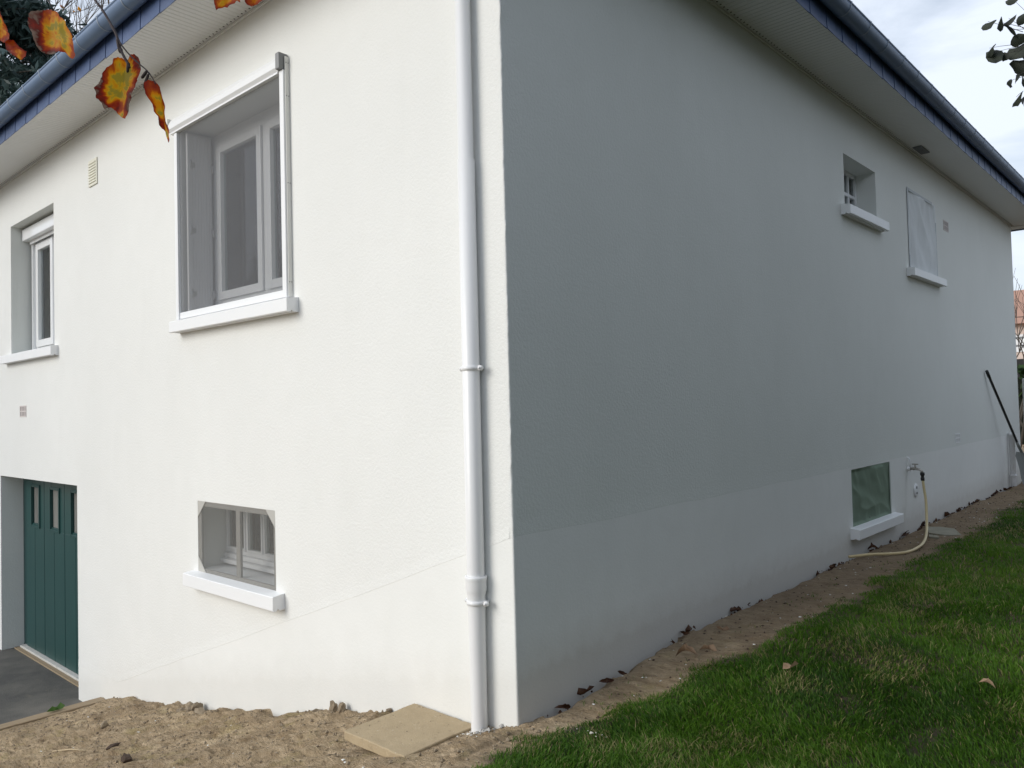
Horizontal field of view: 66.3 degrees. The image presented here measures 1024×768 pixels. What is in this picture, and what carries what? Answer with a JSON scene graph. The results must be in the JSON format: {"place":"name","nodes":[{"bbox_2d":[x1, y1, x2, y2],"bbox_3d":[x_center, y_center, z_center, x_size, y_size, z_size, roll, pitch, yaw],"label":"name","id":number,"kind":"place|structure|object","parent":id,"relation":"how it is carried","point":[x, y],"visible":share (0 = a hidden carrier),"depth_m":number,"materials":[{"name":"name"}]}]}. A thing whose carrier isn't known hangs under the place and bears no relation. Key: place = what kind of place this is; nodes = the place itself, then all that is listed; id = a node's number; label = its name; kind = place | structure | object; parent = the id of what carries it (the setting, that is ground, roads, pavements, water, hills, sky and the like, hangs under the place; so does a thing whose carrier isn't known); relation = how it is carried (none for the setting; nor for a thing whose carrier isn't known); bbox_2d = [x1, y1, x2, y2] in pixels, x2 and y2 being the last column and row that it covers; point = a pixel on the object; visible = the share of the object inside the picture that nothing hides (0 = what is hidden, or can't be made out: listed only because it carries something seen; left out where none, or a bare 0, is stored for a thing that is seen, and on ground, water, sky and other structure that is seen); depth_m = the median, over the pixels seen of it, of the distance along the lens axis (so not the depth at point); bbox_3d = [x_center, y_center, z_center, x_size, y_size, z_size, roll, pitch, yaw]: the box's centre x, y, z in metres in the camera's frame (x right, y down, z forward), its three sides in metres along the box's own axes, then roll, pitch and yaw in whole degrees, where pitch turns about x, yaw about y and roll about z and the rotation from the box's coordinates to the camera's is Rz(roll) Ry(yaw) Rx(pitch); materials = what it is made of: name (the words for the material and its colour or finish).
{"place":"outdoors","nodes":[
{"label":"outdoors","id":0,"kind":"place"},
{"bbox_2d":[0,646,81,723],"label":"driveway","id":1,"kind":"structure","parent":0,"point":[29,687],"depth_m":7.62,"materials":[{"name":"concrete"}]},
{"bbox_2d":[0,445,1023,767],"bbox_3d":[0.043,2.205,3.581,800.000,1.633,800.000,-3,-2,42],"label":"ground","id":2,"kind":"structure","parent":0,"point":[660,669],"depth_m":4.42,"materials":[{"name":"soil"}]},
{"bbox_2d":[0,0,86,105],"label":"cedar tree","id":3,"kind":"object","parent":2,"relation":"on","point":[15,16],"visible":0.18,"depth_m":21.85,"materials":[{"name":"green plant"}]},
{"bbox_2d":[0,697,105,730],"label":"edging board","id":4,"kind":"object","parent":2,"relation":"on","point":[40,716],"visible":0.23,"depth_m":6.55,"materials":[{"name":"wood"}]},
{"bbox_2d":[47,702,64,711],"bbox_3d":[-3.844,2.726,6.609,0.050,0.051,0.155,-2,-2,18],"label":"green leaf","id":5,"kind":"object","parent":4,"relation":"on","point":[59,706],"visible":1,"depth_m":6.61,"materials":[{"name":"green plant"}]},
{"bbox_2d":[3,0,109,59],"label":"bare tree","id":6,"kind":"object","parent":2,"relation":"on","point":[73,12],"visible":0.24,"depth_m":30.78,"materials":[{"name":"grey plant"}]},
{"bbox_2d":[52,749,85,751],"bbox_3d":[-2.824,2.339,5.000,0.360,0.079,0.012,-2,-2,29],"label":"stick","id":7,"kind":"object","parent":2,"relation":"on","point":[69,749],"visible":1,"depth_m":5.00,"materials":[{"name":"beige wood"}]},
{"bbox_2d":[100,720,108,728],"bbox_3d":[-2.913,2.440,5.601,0.036,0.062,0.069,-2,-2,24],"label":"stone","id":8,"kind":"object","parent":2,"relation":"on","point":[104,724],"visible":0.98,"depth_m":5.59,"materials":[{"name":"beige stone"}]},
{"bbox_2d":[106,742,120,749],"bbox_3d":[-2.507,2.287,4.938,0.060,0.042,0.112,-3,-2,42],"label":"bark piece","id":9,"kind":"object","parent":2,"relation":"on","point":[112,745],"visible":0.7,"depth_m":4.92,"materials":[{"name":"brown wood"}]},
{"bbox_2d":[121,753,131,762],"bbox_3d":[-2.201,2.136,4.474,0.055,0.046,0.106,0,-2,-37],"label":"stone","id":10,"kind":"object","parent":2,"relation":"on","point":[125,758],"visible":0.93,"depth_m":4.45,"materials":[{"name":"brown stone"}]},
{"bbox_2d":[0,0,261,142],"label":"hazel tree","id":11,"kind":"object","parent":2,"relation":"on","point":[114,87],"visible":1,"depth_m":1.15,"materials":[{"name":"orange plant"}]},
{"bbox_2d":[185,701,193,711],"bbox_3d":[-2.322,2.323,5.647,0.109,0.079,0.065,-5,-4,64],"label":"stone","id":12,"kind":"object","parent":2,"relation":"on","point":[189,704],"visible":0.65,"depth_m":5.62,"materials":[{"name":"beige stone"}]},
{"bbox_2d":[191,702,202,710],"bbox_3d":[-2.245,2.313,5.591,0.064,0.095,0.091,-3,-2,42],"label":"stone","id":13,"kind":"object","parent":2,"relation":"on","point":[196,705],"visible":0.65,"depth_m":5.57,"materials":[{"name":"beige stone"}]},
{"bbox_2d":[194,707,204,713],"bbox_3d":[-2.195,2.303,5.514,0.125,0.058,0.067,-3,-2,42],"label":"stone","id":14,"kind":"object","parent":2,"relation":"on","point":[201,710],"visible":0.79,"depth_m":5.50,"materials":[{"name":"beige stone"}]},
{"bbox_2d":[0,697,541,767],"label":"soil crumbs","id":15,"kind":"object","parent":2,"relation":"on","point":[343,749],"visible":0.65,"depth_m":4.58,"materials":[{"name":"soil"}]},
{"bbox_2d":[329,700,337,712],"bbox_3d":[-1.026,1.863,4.500,0.053,0.098,0.044,-1,-2,-9],"label":"stone","id":16,"kind":"object","parent":2,"relation":"on","point":[333,707],"visible":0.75,"depth_m":4.49,"materials":[{"name":"beige stone"}]},
{"bbox_2d":[338,702,345,712],"bbox_3d":[-0.964,1.843,4.449,0.044,0.069,0.050,-2,-2,4],"label":"stone","id":17,"kind":"object","parent":2,"relation":"on","point":[341,706],"visible":0.96,"depth_m":4.43,"materials":[{"name":"beige stone"}]},
{"bbox_2d":[344,703,470,756],"bbox_3d":[-0.488,1.668,3.754,0.457,0.047,0.448,-3,-2,42],"label":"concrete slab","id":18,"kind":"object","parent":2,"relation":"on","point":[381,738],"depth_m":3.71,"materials":[{"name":"beige concrete"}]},
{"bbox_2d":[470,724,504,734],"bbox_3d":[-0.113,1.604,3.647,0.144,0.052,0.120,0,-2,-32],"label":"pipe rubble","id":19,"kind":"object","parent":2,"relation":"on","point":[488,729],"visible":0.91,"depth_m":3.62,"materials":[{"name":"grey"}]},
{"bbox_2d":[2,519,976,766],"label":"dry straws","id":20,"kind":"object","parent":2,"relation":"on","point":[613,691],"visible":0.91,"depth_m":5.48,"materials":[{"name":"beige plant"}]},
{"bbox_2d":[0,0,1023,731],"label":"house","id":21,"kind":"structure","parent":2,"relation":"on","point":[480,364],"depth_m":5.21,"materials":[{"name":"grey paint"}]},
{"bbox_2d":[0,214,57,363],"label":"window","id":22,"kind":"structure","parent":21,"relation":"in","point":[40,235],"depth_m":8.66,"materials":[{"name":"white paint"}]},
{"bbox_2d":[14,479,78,686],"bbox_3d":[-4.808,1.998,8.302,2.405,1.989,0.185,-3,-2,42],"label":"garage door","id":23,"kind":"structure","parent":21,"relation":"in","point":[51,543],"depth_m":8.44,"materials":[{"name":"green paint"}]},
{"bbox_2d":[166,52,298,333],"bbox_3d":[-1.868,-1.228,5.518,1.662,1.636,0.416,-3,-2,42],"label":"window","id":24,"kind":"structure","parent":21,"relation":"in","point":[250,168],"depth_m":5.72,"materials":[{"name":"white paint"}]},
{"bbox_2d":[183,501,284,611],"bbox_3d":[-1.826,1.137,5.425,1.230,0.611,0.358,-3,-2,42],"label":"window","id":25,"kind":"structure","parent":21,"relation":"in","point":[248,576],"depth_m":5.48,"materials":[{"name":"white paint"}]},
{"bbox_2d":[841,170,889,231],"bbox_3d":[3.191,-1.776,7.403,0.363,0.571,1.070,-3,-2,42],"label":"window","id":26,"kind":"structure","parent":21,"relation":"in","point":[850,209],"depth_m":7.45,"materials":[{"name":"white paint"}]},
{"bbox_2d":[850,462,903,539],"bbox_3d":[3.283,1.055,7.306,0.317,0.598,1.240,-3,-2,42],"label":"window","id":27,"kind":"structure","parent":21,"relation":"in","point":[871,485],"depth_m":7.21,"materials":[{"name":"glass"}]},
{"bbox_2d":[848,472,927,557],"bbox_3d":[3.606,1.177,7.188,0.388,0.577,1.920,-3,-2,42],"label":"garden hose","id":28,"kind":"object","parent":21,"relation":"hanging from","point":[916,547],"visible":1,"depth_m":6.87,"materials":[{"name":"rubber"}]},
{"bbox_2d":[907,187,946,286],"bbox_3d":[4.620,-1.627,8.765,0.101,0.970,1.270,-3,-2,42],"label":"window","id":29,"kind":"structure","parent":21,"relation":"in","point":[923,267],"depth_m":8.75,"materials":[{"name":"white paint"}]},
{"bbox_2d":[40,508,998,767],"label":"paint flakes","id":30,"kind":"object","parent":2,"relation":"on","point":[649,659],"visible":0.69,"depth_m":4.58,"materials":[{"name":"white paint"}]},
{"bbox_2d":[555,704,570,708],"bbox_3d":[0.253,1.562,3.793,0.091,0.035,0.040,-1,-2,-23],"label":"dry leaf","id":31,"kind":"object","parent":2,"relation":"on","point":[566,706],"visible":1,"depth_m":3.80,"materials":[{"name":"brown plant"}]},
{"bbox_2d":[577,685,593,694],"bbox_3d":[0.366,1.539,3.928,0.098,0.040,0.036,-1,-2,-21],"label":"dry leaf","id":32,"kind":"object","parent":2,"relation":"on","point":[581,691],"visible":1,"depth_m":3.93,"materials":[{"name":"brown plant"}]},
{"bbox_2d":[599,678,613,682],"bbox_3d":[0.490,1.535,4.058,0.083,0.026,0.023,-2,-2,6],"label":"dry leaf","id":33,"kind":"object","parent":2,"relation":"on","point":[606,680],"visible":1,"depth_m":4.06,"materials":[{"name":"brown plant"}]},
{"bbox_2d":[676,643,697,655],"bbox_3d":[0.930,1.427,4.189,0.123,0.080,0.041,-2,-2,26],"label":"dry leaf","id":34,"kind":"object","parent":2,"relation":"on","point":[685,647],"visible":1,"depth_m":4.19,"materials":[{"name":"brown plant"}]},
{"bbox_2d":[700,644,716,650],"bbox_3d":[1.068,1.437,4.272,0.099,0.038,0.029,-2,-2,24],"label":"dry leaf","id":35,"kind":"object","parent":2,"relation":"on","point":[712,647],"visible":1,"depth_m":4.27,"materials":[{"name":"brown plant"}]},
{"bbox_2d":[716,626,728,629],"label":"dry leaf","id":36,"kind":"object","parent":2,"relation":"on","point":[724,628],"visible":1,"depth_m":4.60,"materials":[{"name":"brown plant"}]},
{"bbox_2d":[730,606,741,611],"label":"dry leaf","id":37,"kind":"object","parent":2,"relation":"on","point":[734,608],"visible":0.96,"depth_m":5.13,"materials":[{"name":"brown plant"}]},
{"bbox_2d":[471,489,1023,767],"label":"lawn grass","id":38,"kind":"structure","parent":2,"relation":"on","point":[626,750],"depth_m":3.55,"materials":[{"name":"green plant"}]},
{"bbox_2d":[783,661,797,668],"bbox_3d":[1.343,1.351,3.779,0.077,0.039,0.029,-2,-2,14],"label":"oak leaf","id":39,"kind":"object","parent":38,"relation":"on","point":[786,665],"visible":1,"depth_m":3.78,"materials":[{"name":"beige plant"}]},
{"bbox_2d":[547,489,1001,716],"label":"leaf litter","id":40,"kind":"object","parent":2,"relation":"on","point":[689,628],"visible":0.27,"depth_m":7.53,"materials":[{"name":"brown plant"}]},
{"bbox_2d":[529,484,1023,726],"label":"soil crumbs","id":41,"kind":"object","parent":2,"relation":"on","point":[820,595],"visible":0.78,"depth_m":5.22,"materials":[{"name":"brown soil"}]},
{"bbox_2d":[928,527,960,535],"bbox_3d":[4.220,1.454,7.692,0.263,0.030,0.524,-2,-2,21],"label":"flagstone","id":42,"kind":"object","parent":2,"relation":"on","point":[941,531],"visible":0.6,"depth_m":7.64,"materials":[{"name":"grey stone"}]},
{"bbox_2d":[979,678,994,686],"bbox_3d":[2.101,1.319,3.467,0.065,0.042,0.022,-3,-2,42],"label":"oak leaf","id":43,"kind":"object","parent":2,"relation":"on","point":[988,680],"visible":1,"depth_m":3.46,"materials":[{"name":"beige plant"}]},
{"bbox_2d":[981,0,1023,106],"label":"broadleaf tree","id":44,"kind":"object","parent":2,"relation":"on","point":[1016,51],"visible":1,"depth_m":5.00,"materials":[{"name":"green plant"}]},
{"bbox_2d":[985,370,1023,483],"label":"shovel","id":45,"kind":"object","parent":2,"relation":"on","point":[1020,457],"visible":1,"depth_m":11.20,"materials":[{"name":"black paint"}]},
{"bbox_2d":[1013,271,1023,447],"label":"bare shrub","id":46,"kind":"object","parent":2,"relation":"on","point":[1021,415],"visible":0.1,"depth_m":20.80,"materials":[{"name":"brown plant"}]},
{"bbox_2d":[1014,290,1023,377],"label":"neighbour house","id":47,"kind":"structure","parent":2,"relation":"on","point":[1020,314],"depth_m":44.91,"materials":[{"name":"beige"}]},
{"bbox_2d":[1017,359,1023,377],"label":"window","id":48,"kind":"structure","parent":47,"relation":"in","point":[1019,361],"depth_m":44.77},
{"bbox_2d":[1017,364,1023,444],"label":"hedge","id":49,"kind":"object","parent":2,"relation":"on","point":[1020,369],"depth_m":24.55,"materials":[{"name":"green"}]},
{"bbox_2d":[1022,378,1023,411],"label":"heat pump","id":50,"kind":"object","parent":2,"relation":"on","point":[1023,392],"visible":1,"depth_m":13.31,"materials":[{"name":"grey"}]},
{"bbox_2d":[0,0,1023,289],"label":"sky","id":51,"kind":"structure","parent":0,"point":[945,40],"materials":[{"name":"white"}]},
{"bbox_2d":[929,534,939,538],"bbox_3d":[3.988,1.444,7.405,0.087,0.020,0.146,-2,-2,28],"label":"flagstone","id":52,"kind":"object","parent":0,"point":[934,536],"visible":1,"depth_m":7.37,"materials":[{"name":"grey stone"}]}
]}

